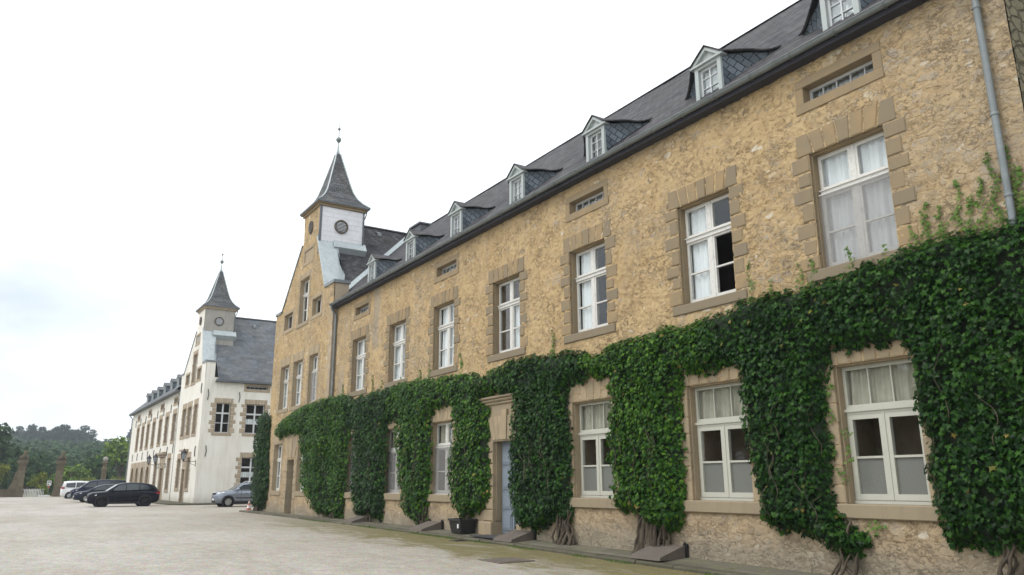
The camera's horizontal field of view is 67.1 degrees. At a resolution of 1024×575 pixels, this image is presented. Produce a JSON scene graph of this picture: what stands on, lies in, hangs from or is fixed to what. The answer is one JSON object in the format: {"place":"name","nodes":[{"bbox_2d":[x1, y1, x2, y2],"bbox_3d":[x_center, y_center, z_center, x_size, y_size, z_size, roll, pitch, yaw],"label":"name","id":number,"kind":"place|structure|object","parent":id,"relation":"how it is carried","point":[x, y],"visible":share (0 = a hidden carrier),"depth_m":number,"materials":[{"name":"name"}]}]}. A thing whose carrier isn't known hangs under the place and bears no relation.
{"place":"outdoors","nodes":[
{"label":"outdoors","id":0,"kind":"place"},
{"bbox_2d":[6,459,28,496],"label":"gate pier","id":1,"kind":"structure","parent":0,"point":[17,484],"depth_m":92.03,"materials":[{"name":"stone"}]},
{"bbox_2d":[19,450,29,458],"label":"lion statue","id":2,"kind":"object","parent":1,"relation":"on","point":[24,456],"visible":1,"depth_m":93.11,"materials":[{"name":"stone"}]},
{"bbox_2d":[23,492,51,496],"bbox_3d":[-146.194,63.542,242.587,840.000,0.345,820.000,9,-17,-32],"label":"ground","id":3,"kind":"structure","parent":0,"point":[34,494],"depth_m":116.82,"materials":[{"name":"grey"}]},
{"bbox_2d":[0,472,7,488],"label":"topiary cone","id":4,"kind":"object","parent":3,"relation":"on","point":[4,486],"visible":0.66,"depth_m":93.09,"materials":[{"name":"green plant"}]},
{"bbox_2d":[0,463,10,483],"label":"leafy tree","id":5,"kind":"object","parent":3,"relation":"on","point":[4,468],"visible":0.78,"depth_m":103.11,"materials":[{"name":"green plant"}]},
{"bbox_2d":[0,489,13,496],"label":"garden wall","id":6,"kind":"structure","parent":3,"relation":"on","point":[3,492],"depth_m":91.15,"materials":[{"name":"stone"}]},
{"bbox_2d":[0,422,31,483],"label":"leafy tree","id":7,"kind":"object","parent":3,"relation":"on","point":[8,452],"visible":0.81,"depth_m":123.35,"materials":[{"name":"green plant"}]},
{"bbox_2d":[7,454,50,493],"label":"leafy tree","id":8,"kind":"object","parent":3,"relation":"on","point":[30,469],"visible":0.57,"depth_m":119.75,"materials":[{"name":"green plant"}]},
{"bbox_2d":[23,489,43,496],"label":"picket gate","id":9,"kind":"structure","parent":3,"relation":"on","point":[32,490],"depth_m":94.63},
{"bbox_2d":[27,472,47,495],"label":"shrub","id":10,"kind":"object","parent":3,"relation":"on","point":[37,482],"visible":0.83,"depth_m":98.21,"materials":[{"name":"green plant"}]},
{"bbox_2d":[38,485,48,494],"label":"shrub","id":11,"kind":"object","parent":3,"relation":"on","point":[45,488],"visible":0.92,"depth_m":95.57,"materials":[{"name":"green plant"}]},
{"bbox_2d":[33,449,66,488],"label":"leafy tree","id":12,"kind":"object","parent":3,"relation":"on","point":[50,463],"visible":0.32,"depth_m":138.61,"materials":[{"name":"green plant"}]},
{"bbox_2d":[47,463,93,484],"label":"leafy tree","id":13,"kind":"object","parent":3,"relation":"on","point":[66,475],"visible":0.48,"depth_m":112.10,"materials":[{"name":"green plant"}]},
{"bbox_2d":[79,457,116,479],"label":"leafy tree","id":14,"kind":"object","parent":3,"relation":"on","point":[94,466],"visible":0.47,"depth_m":118.45,"materials":[{"name":"green plant"}]},
{"bbox_2d":[95,436,130,478],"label":"leafy tree","id":15,"kind":"object","parent":3,"relation":"on","point":[112,451],"visible":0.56,"depth_m":131.28,"materials":[{"name":"green plant"}]},
{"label":"garden wall","id":16,"kind":"object","parent":3,"relation":"on","visible":0},
{"bbox_2d":[66,469,99,480],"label":"iron railing","id":17,"kind":"object","parent":16,"relation":"on","point":[82,474],"visible":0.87,"depth_m":96.33,"materials":[{"name":"metal"}]},
{"bbox_2d":[48,479,52,495],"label":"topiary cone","id":18,"kind":"object","parent":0,"point":[50,489],"visible":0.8,"depth_m":97.98,"materials":[{"name":"green plant"}]},
{"bbox_2d":[52,460,66,496],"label":"gate pier","id":19,"kind":"structure","parent":0,"point":[60,468],"depth_m":94.54,"materials":[{"name":"stone"}]},
{"bbox_2d":[57,451,66,459],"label":"lion statue","id":20,"kind":"object","parent":19,"relation":"on","point":[62,457],"visible":1,"depth_m":95.45,"materials":[{"name":"stone"}]},
{"bbox_2d":[153,499,215,504],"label":"pavement","id":21,"kind":"structure","parent":0,"point":[163,502],"depth_m":58.14,"materials":[{"name":"grey concrete"}]},
{"bbox_2d":[125,254,276,502],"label":"white building","id":22,"kind":"structure","parent":21,"relation":"on","point":[208,406],"depth_m":63.99,"materials":[{"name":"paint"}]},
{"bbox_2d":[134,424,139,451],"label":"window","id":23,"kind":"structure","parent":22,"relation":"in","point":[138,427],"depth_m":89.55,"materials":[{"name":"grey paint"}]},
{"bbox_2d":[139,422,144,450],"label":"window","id":24,"kind":"structure","parent":22,"relation":"in","point":[143,424],"depth_m":86.42,"materials":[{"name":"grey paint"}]},
{"bbox_2d":[144,420,150,449],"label":"window","id":25,"kind":"structure","parent":22,"relation":"in","point":[148,422],"depth_m":83.41,"materials":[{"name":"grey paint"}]},
{"bbox_2d":[150,417,156,448],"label":"window","id":26,"kind":"structure","parent":22,"relation":"in","point":[154,419],"depth_m":80.32,"materials":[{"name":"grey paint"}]},
{"bbox_2d":[152,459,157,484],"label":"window","id":27,"kind":"structure","parent":22,"relation":"in","point":[154,469],"depth_m":76.32,"materials":[{"name":"grey paint"}]},
{"bbox_2d":[156,414,162,446],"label":"window","id":28,"kind":"structure","parent":22,"relation":"in","point":[158,442],"depth_m":77.07,"materials":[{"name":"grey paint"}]},
{"bbox_2d":[157,452,165,499],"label":"door","id":29,"kind":"structure","parent":22,"relation":"in","point":[161,455],"depth_m":73.04,"materials":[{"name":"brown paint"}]},
{"bbox_2d":[162,411,169,445],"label":"window","id":30,"kind":"structure","parent":22,"relation":"in","point":[167,418],"depth_m":74.03,"materials":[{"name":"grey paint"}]},
{"bbox_2d":[164,453,171,492],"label":"window","id":31,"kind":"structure","parent":22,"relation":"in","point":[167,474],"depth_m":70.34,"materials":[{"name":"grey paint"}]},
{"bbox_2d":[170,408,177,443],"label":"window","id":32,"kind":"structure","parent":22,"relation":"in","point":[174,417],"depth_m":70.86,"materials":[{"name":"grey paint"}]},
{"bbox_2d":[173,395,178,406],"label":"window","id":33,"kind":"structure","parent":22,"relation":"in","point":[176,398],"depth_m":71.42,"materials":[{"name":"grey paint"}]},
{"bbox_2d":[174,454,181,490],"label":"window","id":34,"kind":"structure","parent":22,"relation":"in","point":[177,478],"depth_m":65.65,"materials":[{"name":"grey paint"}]},
{"bbox_2d":[179,403,187,439],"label":"window","id":35,"kind":"structure","parent":22,"relation":"in","point":[184,412],"depth_m":66.50,"materials":[{"name":"grey paint"}]},
{"bbox_2d":[178,449,188,501],"bbox_3d":[-26.824,15.562,63.189,0.800,4.500,2.400,9,-17,-32],"label":"door","id":36,"kind":"structure","parent":22,"relation":"in","point":[182,479],"depth_m":63.33,"materials":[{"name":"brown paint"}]},
{"bbox_2d":[183,452,190,491],"bbox_3d":[-25.919,14.782,61.954,0.335,3.100,1.942,9,-17,-32],"label":"window","id":37,"kind":"structure","parent":22,"relation":"in","point":[187,468],"depth_m":62.32,"materials":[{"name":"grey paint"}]},
{"bbox_2d":[180,448,195,465],"bbox_3d":[-24.965,13.066,59.539,1.145,1.400,0.520,9,-17,-32],"label":"wall lantern","id":38,"kind":"object","parent":22,"relation":"attached to","point":[183,453],"depth_m":59.34,"materials":[{"name":"black metal"}]},
{"bbox_2d":[185,372,190,387],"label":"window","id":39,"kind":"structure","parent":22,"relation":"in","point":[187,381],"depth_m":67.43,"materials":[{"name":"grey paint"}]},
{"bbox_2d":[184,401,192,438],"bbox_3d":[-26.761,11.002,64.229,0.335,3.010,2.182,9,-17,-32],"label":"window","id":40,"kind":"structure","parent":22,"relation":"in","point":[190,404],"depth_m":64.65,"materials":[{"name":"grey paint"}]},
{"bbox_2d":[190,398,198,436],"bbox_3d":[-25.425,10.488,62.212,0.335,3.010,2.002,9,-17,-32],"label":"window","id":41,"kind":"structure","parent":22,"relation":"in","point":[193,433],"depth_m":62.56,"materials":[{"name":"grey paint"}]},
{"bbox_2d":[190,349,198,385],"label":"window","id":42,"kind":"structure","parent":22,"relation":"in","point":[195,356],"depth_m":65.49,"materials":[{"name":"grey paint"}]},
{"bbox_2d":[196,365,217,382],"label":"window","id":43,"kind":"structure","parent":22,"relation":"in","point":[199,369],"depth_m":63.07,"materials":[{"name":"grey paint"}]},
{"bbox_2d":[208,398,236,435],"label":"window","id":44,"kind":"structure","parent":22,"relation":"in","point":[222,412],"depth_m":61.34,"materials":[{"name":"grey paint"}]},
{"bbox_2d":[234,452,255,485],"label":"window","id":45,"kind":"structure","parent":22,"relation":"in","point":[244,473],"depth_m":61.43,"materials":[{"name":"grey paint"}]},
{"bbox_2d":[239,399,269,435],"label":"window","id":46,"kind":"structure","parent":22,"relation":"in","point":[252,411],"depth_m":62.72,"materials":[{"name":"grey paint"}]},
{"bbox_2d":[244,384,269,392],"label":"window","id":47,"kind":"structure","parent":22,"relation":"in","point":[247,387],"depth_m":63.01,"materials":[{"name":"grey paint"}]},
{"bbox_2d":[0,496,755,574],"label":"gravel courtyard","id":48,"kind":"structure","parent":0,"point":[61,535],"depth_m":19.87,"materials":[{"name":"beige gravel"}]},
{"bbox_2d":[60,481,88,498],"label":"parked van","id":49,"kind":"object","parent":48,"relation":"on","point":[66,487],"visible":0.41,"depth_m":83.15,"materials":[{"name":"white paint"}]},
{"bbox_2d":[73,484,115,502],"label":"parked car","id":50,"kind":"object","parent":48,"relation":"on","point":[80,496],"visible":0.34,"depth_m":66.75,"materials":[{"name":"blue paint"}]},
{"bbox_2d":[69,480,125,497],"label":"parked van","id":51,"kind":"object","parent":48,"relation":"on","point":[87,486],"visible":0.19,"depth_m":77.69,"materials":[{"name":"black paint"}]},
{"bbox_2d":[101,457,107,479],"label":"ball column","id":52,"kind":"structure","parent":48,"relation":"on","point":[104,469],"depth_m":97.67,"materials":[{"name":"stone"}]},
{"bbox_2d":[85,482,159,506],"bbox_3d":[-27.898,14.866,55.357,4.622,1.740,2.340,9,-17,-32],"label":"parked suv","id":53,"kind":"object","parent":48,"relation":"on","point":[141,494],"visible":0.99,"depth_m":54.75,"materials":[{"name":"black paint"}]},
{"bbox_2d":[211,481,253,506],"bbox_3d":[-18.703,14.479,54.068,4.228,1.774,2.170,9,-17,-32],"label":"parked car","id":54,"kind":"object","parent":48,"relation":"on","point":[240,493],"visible":0.56,"depth_m":52.97,"materials":[{"name":"grey metal"}]},
{"bbox_2d":[239,510,753,574],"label":"kerb","id":55,"kind":"structure","parent":48,"relation":"on","point":[687,568],"depth_m":18.57,"materials":[{"name":"stone"}]},
{"bbox_2d":[478,557,534,563],"bbox_3d":[-0.130,6.032,17.019,0.920,0.074,0.920,9,-17,-32],"label":"manhole cover","id":56,"kind":"object","parent":48,"relation":"on","point":[505,560],"visible":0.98,"depth_m":16.86,"materials":[{"name":"grey metal"}]},
{"bbox_2d":[304,518,730,574],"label":"kerb grass","id":57,"kind":"structure","parent":48,"relation":"on","point":[412,532],"depth_m":21.91,"materials":[{"name":"green plant"}]},
{"bbox_2d":[259,0,1023,574],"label":"stone building","id":58,"kind":"structure","parent":48,"relation":"on","point":[819,134],"depth_m":17.33,"materials":[{"name":"beige stone"}]},
{"bbox_2d":[249,410,271,510],"bbox_3d":[-14.121,9.709,43.223,0.632,5.629,2.996,9,-17,-32],"label":"ivy plant","id":59,"kind":"object","parent":58,"relation":"attached to","point":[260,479],"visible":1,"depth_m":42.88,"materials":[{"name":"green plant"}]},
{"bbox_2d":[269,435,283,495],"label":"window","id":60,"kind":"structure","parent":58,"relation":"in","point":[276,474],"depth_m":41.63,"materials":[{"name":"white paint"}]},
{"bbox_2d":[276,356,291,414],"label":"window","id":61,"kind":"structure","parent":58,"relation":"in","point":[285,370],"depth_m":42.44,"materials":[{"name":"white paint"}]},
{"bbox_2d":[282,308,293,335],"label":"window","id":62,"kind":"structure","parent":58,"relation":"in","point":[288,316],"depth_m":43.40,"materials":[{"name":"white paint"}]},
{"bbox_2d":[282,432,297,513],"bbox_3d":[-11.030,9.521,39.200,0.560,4.350,2.100,9,-17,-32],"label":"door","id":63,"kind":"structure","parent":58,"relation":"in","point":[289,483],"depth_m":39.37,"materials":[{"name":"beige paint"}]},
{"bbox_2d":[289,350,304,411],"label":"window","id":64,"kind":"structure","parent":58,"relation":"in","point":[296,386],"depth_m":40.60,"materials":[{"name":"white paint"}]},
{"bbox_2d":[293,434,304,496],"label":"window","id":65,"kind":"structure","parent":58,"relation":"in","point":[297,491],"depth_m":38.31,"materials":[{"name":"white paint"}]},
{"bbox_2d":[296,269,311,329],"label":"window","id":66,"kind":"structure","parent":58,"relation":"in","point":[304,291],"depth_m":41.43,"materials":[{"name":"white paint"}]},
{"bbox_2d":[303,242,314,266],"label":"window","id":67,"kind":"structure","parent":58,"relation":"in","point":[312,245],"depth_m":41.17,"materials":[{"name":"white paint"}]},
{"bbox_2d":[274,385,350,518],"bbox_3d":[-9.936,7.960,36.994,0.741,5.911,9.960,9,-17,-33],"label":"ivy plant","id":68,"kind":"object","parent":58,"relation":"attached to","point":[322,429],"visible":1,"depth_m":34.86,"materials":[{"name":"green plant"}]},
{"bbox_2d":[305,343,320,404],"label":"window","id":69,"kind":"structure","parent":58,"relation":"in","point":[312,378],"depth_m":38.55,"materials":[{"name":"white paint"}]},
{"bbox_2d":[310,291,322,320],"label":"window","id":70,"kind":"structure","parent":58,"relation":"in","point":[317,300],"depth_m":39.52,"materials":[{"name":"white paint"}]},
{"bbox_2d":[343,426,355,497],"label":"window","id":71,"kind":"structure","parent":58,"relation":"in","point":[347,494],"depth_m":33.35,"materials":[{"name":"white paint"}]},
{"bbox_2d":[347,324,369,396],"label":"window","id":72,"kind":"structure","parent":58,"relation":"in","point":[357,361],"depth_m":34.19,"materials":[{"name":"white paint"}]},
{"bbox_2d":[353,297,370,320],"bbox_3d":[-6.136,1.043,34.499,1.240,0.950,2.500,9,-17,-32],"label":"window","id":73,"kind":"structure","parent":58,"relation":"in","point":[362,309],"depth_m":34.41,"materials":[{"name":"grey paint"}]},
{"bbox_2d":[343,375,394,522],"bbox_3d":[-5.934,6.473,31.270,0.609,5.953,4.696,9,-17,-32],"label":"ivy plant","id":74,"kind":"object","parent":58,"relation":"attached to","point":[368,418],"visible":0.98,"depth_m":30.68,"materials":[{"name":"green plant"}]},
{"bbox_2d":[382,418,401,499],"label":"window","id":75,"kind":"structure","parent":58,"relation":"in","point":[392,490],"depth_m":30.14,"materials":[{"name":"white paint"}]},
{"bbox_2d":[384,306,410,387],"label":"window","id":76,"kind":"structure","parent":58,"relation":"in","point":[397,346],"depth_m":30.90,"materials":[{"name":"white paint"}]},
{"bbox_2d":[385,369,443,524],"bbox_3d":[-3.599,5.671,27.721,0.590,5.771,4.156,9,-17,-32],"label":"ivy plant","id":77,"kind":"object","parent":58,"relation":"attached to","point":[414,403],"visible":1,"depth_m":27.39,"materials":[{"name":"green plant"}]},
{"bbox_2d":[427,406,456,501],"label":"window","id":78,"kind":"structure","parent":58,"relation":"in","point":[442,432],"depth_m":26.76,"materials":[{"name":"white paint"}]},
{"bbox_2d":[427,285,460,377],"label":"window","id":79,"kind":"structure","parent":58,"relation":"in","point":[443,339],"depth_m":27.65,"materials":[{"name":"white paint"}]},
{"bbox_2d":[434,253,458,283],"bbox_3d":[-1.851,-0.606,28.034,1.240,0.950,2.500,9,-17,-32],"label":"window","id":80,"kind":"structure","parent":58,"relation":"in","point":[449,267],"depth_m":27.89,"materials":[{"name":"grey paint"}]},
{"bbox_2d":[436,353,501,518],"bbox_3d":[-1.437,4.804,24.477,0.617,5.835,4.026,9,-17,-32],"label":"ivy plant","id":81,"kind":"object","parent":58,"relation":"attached to","point":[461,395],"visible":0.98,"depth_m":24.19,"materials":[{"name":"green plant"}]},
{"bbox_2d":[478,392,532,534],"bbox_3d":[-0.042,5.415,22.803,0.640,4.460,2.840,9,-17,-32],"label":"door","id":82,"kind":"structure","parent":58,"relation":"in","point":[500,406],"depth_m":23.19,"materials":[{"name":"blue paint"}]},
{"bbox_2d":[486,256,527,362],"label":"window","id":83,"kind":"structure","parent":58,"relation":"in","point":[506,319],"depth_m":24.33,"materials":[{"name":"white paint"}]},
{"bbox_2d":[496,330,587,545],"bbox_3d":[0.718,4.039,21.187,0.625,5.784,4.152,9,-17,-32],"label":"ivy plant","id":84,"kind":"object","parent":58,"relation":"attached to","point":[541,473],"visible":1,"depth_m":20.90,"materials":[{"name":"green plant"}]},
{"bbox_2d":[565,178,608,222],"bbox_3d":[2.532,-2.292,21.421,1.240,0.950,2.500,9,-17,-32],"label":"window","id":85,"kind":"structure","parent":58,"relation":"in","point":[595,196],"depth_m":21.21,"materials":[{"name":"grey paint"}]},
{"bbox_2d":[560,219,618,343],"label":"window","id":86,"kind":"structure","parent":58,"relation":"in","point":[588,305],"depth_m":21.01,"materials":[{"name":"white paint"}]},
{"bbox_2d":[566,378,621,508],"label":"window","id":87,"kind":"structure","parent":58,"relation":"in","point":[592,477],"depth_m":19.95,"materials":[{"name":"beige paint"}]},
{"bbox_2d":[576,316,709,553],"bbox_3d":[2.950,3.511,17.774,0.595,5.186,4.261,9,-17,-32],"label":"ivy plant","id":88,"kind":"object","parent":58,"relation":"attached to","point":[645,457],"visible":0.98,"depth_m":17.39,"materials":[{"name":"green plant"}]},
{"bbox_2d":[665,164,749,316],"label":"window","id":89,"kind":"structure","parent":58,"relation":"in","point":[706,261],"depth_m":17.59,"materials":[{"name":"white paint"}]},
{"bbox_2d":[679,364,765,514],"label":"window","id":90,"kind":"structure","parent":58,"relation":"in","point":[719,473],"depth_m":16.51,"materials":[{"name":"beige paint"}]},
{"bbox_2d":[694,259,887,574],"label":"ivy plant","id":91,"kind":"object","parent":58,"relation":"attached to","point":[775,348],"visible":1,"depth_m":14.34,"materials":[{"name":"green plant"}]},
{"bbox_2d":[794,41,884,116],"bbox_3d":[6.720,-3.904,15.103,1.240,0.950,2.500,9,-17,-32],"label":"window","id":92,"kind":"structure","parent":58,"relation":"in","point":[863,67],"depth_m":14.84,"materials":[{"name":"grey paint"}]},
{"bbox_2d":[792,96,919,282],"bbox_3d":[6.377,-1.724,14.316,0.427,3.000,2.424,9,-17,-32],"label":"window","id":93,"kind":"structure","parent":58,"relation":"in","point":[851,187],"depth_m":14.39,"materials":[{"name":"white paint"}]},
{"bbox_2d":[820,340,946,521],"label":"window","id":94,"kind":"structure","parent":58,"relation":"in","point":[873,398],"depth_m":13.48,"materials":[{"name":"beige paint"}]},
{"bbox_2d":[840,145,1023,574],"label":"ivy plant","id":95,"kind":"object","parent":58,"relation":"attached to","point":[949,311],"visible":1,"depth_m":11.77,"materials":[{"name":"green plant"}]},
{"bbox_2d":[0,0,797,440],"label":"sky","id":96,"kind":"structure","parent":0,"point":[144,143],"materials":[{"name":"white"}]},
{"bbox_2d":[246,510,826,574],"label":"pavement","id":97,"kind":"structure","parent":0,"point":[736,567],"depth_m":17.24,"materials":[{"name":"stone"}]},
{"bbox_2d":[343,515,368,522],"bbox_3d":[-6.159,9.136,30.629,0.800,0.350,1.020,9,-17,-32],"label":"cellar hatch","id":98,"kind":"object","parent":97,"relation":"on","point":[359,518],"visible":0.55,"depth_m":30.33,"materials":[{"name":"grey concrete"}]},
{"bbox_2d":[409,519,443,530],"bbox_3d":[-2.862,7.884,25.651,0.800,0.350,1.020,9,-17,-32],"label":"cellar hatch","id":99,"kind":"object","parent":97,"relation":"on","point":[429,525],"visible":1,"depth_m":25.42,"materials":[{"name":"grey stone"}]},
{"bbox_2d":[448,518,477,533],"bbox_3d":[-1.525,7.346,23.793,0.610,0.425,0.800,9,-17,-32],"label":"planter pot","id":100,"kind":"object","parent":97,"relation":"on","point":[462,526],"visible":1,"depth_m":23.55,"materials":[{"name":"black plastic"}]},
{"bbox_2d":[470,534,498,538],"bbox_3d":[-0.582,7.145,22.139,0.660,0.024,1.400,9,-17,-32],"label":"door mat","id":101,"kind":"object","parent":97,"relation":"on","point":[489,536],"depth_m":22.16,"materials":[{"name":"rubber"}]},
{"bbox_2d":[493,526,536,541],"bbox_3d":[0.056,6.784,21.243,0.800,0.350,1.020,9,-17,-32],"label":"cellar hatch","id":102,"kind":"object","parent":97,"relation":"on","point":[514,535],"visible":0.96,"depth_m":21.01,"materials":[{"name":"grey stone"}]},
{"bbox_2d":[630,542,688,560],"bbox_3d":[3.136,5.637,16.586,0.800,0.350,1.020,9,-17,-32],"label":"cellar hatch","id":103,"kind":"object","parent":97,"relation":"on","point":[666,553],"visible":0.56,"depth_m":16.36,"materials":[{"name":"grey concrete"}]},
{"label":"hill","id":104,"kind":"structure","parent":0,"visible":0},
{"bbox_2d":[0,436,127,491],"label":"hillside wood","id":105,"kind":"object","parent":104,"relation":"on","point":[76,454],"visible":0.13,"depth_m":218.00,"materials":[{"name":"green plant"}]},
{"bbox_2d":[8,426,24,436],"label":"pine tree","id":106,"kind":"object","parent":105,"relation":"on","point":[18,430],"visible":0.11,"depth_m":357.94,"materials":[{"name":"green plant"}]},
{"bbox_2d":[13,423,40,440],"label":"pine tree","id":107,"kind":"object","parent":105,"relation":"on","point":[31,432],"visible":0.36,"depth_m":353.63,"materials":[{"name":"green plant"}]},
{"bbox_2d":[39,426,63,443],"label":"pine tree","id":108,"kind":"object","parent":105,"relation":"on","point":[51,434],"visible":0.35,"depth_m":355.40,"materials":[{"name":"green plant"}]},
{"bbox_2d":[56,424,81,444],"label":"pine tree","id":109,"kind":"object","parent":105,"relation":"on","point":[68,432],"visible":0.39,"depth_m":359.58,"materials":[{"name":"green plant"}]},
{"bbox_2d":[71,425,92,443],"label":"pine tree","id":110,"kind":"object","parent":105,"relation":"on","point":[83,434],"visible":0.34,"depth_m":363.02,"materials":[{"name":"green plant"}]},
{"bbox_2d":[86,429,97,440],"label":"pine tree","id":111,"kind":"object","parent":105,"relation":"on","point":[92,434],"visible":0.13,"depth_m":367.63,"materials":[{"name":"green plant"}]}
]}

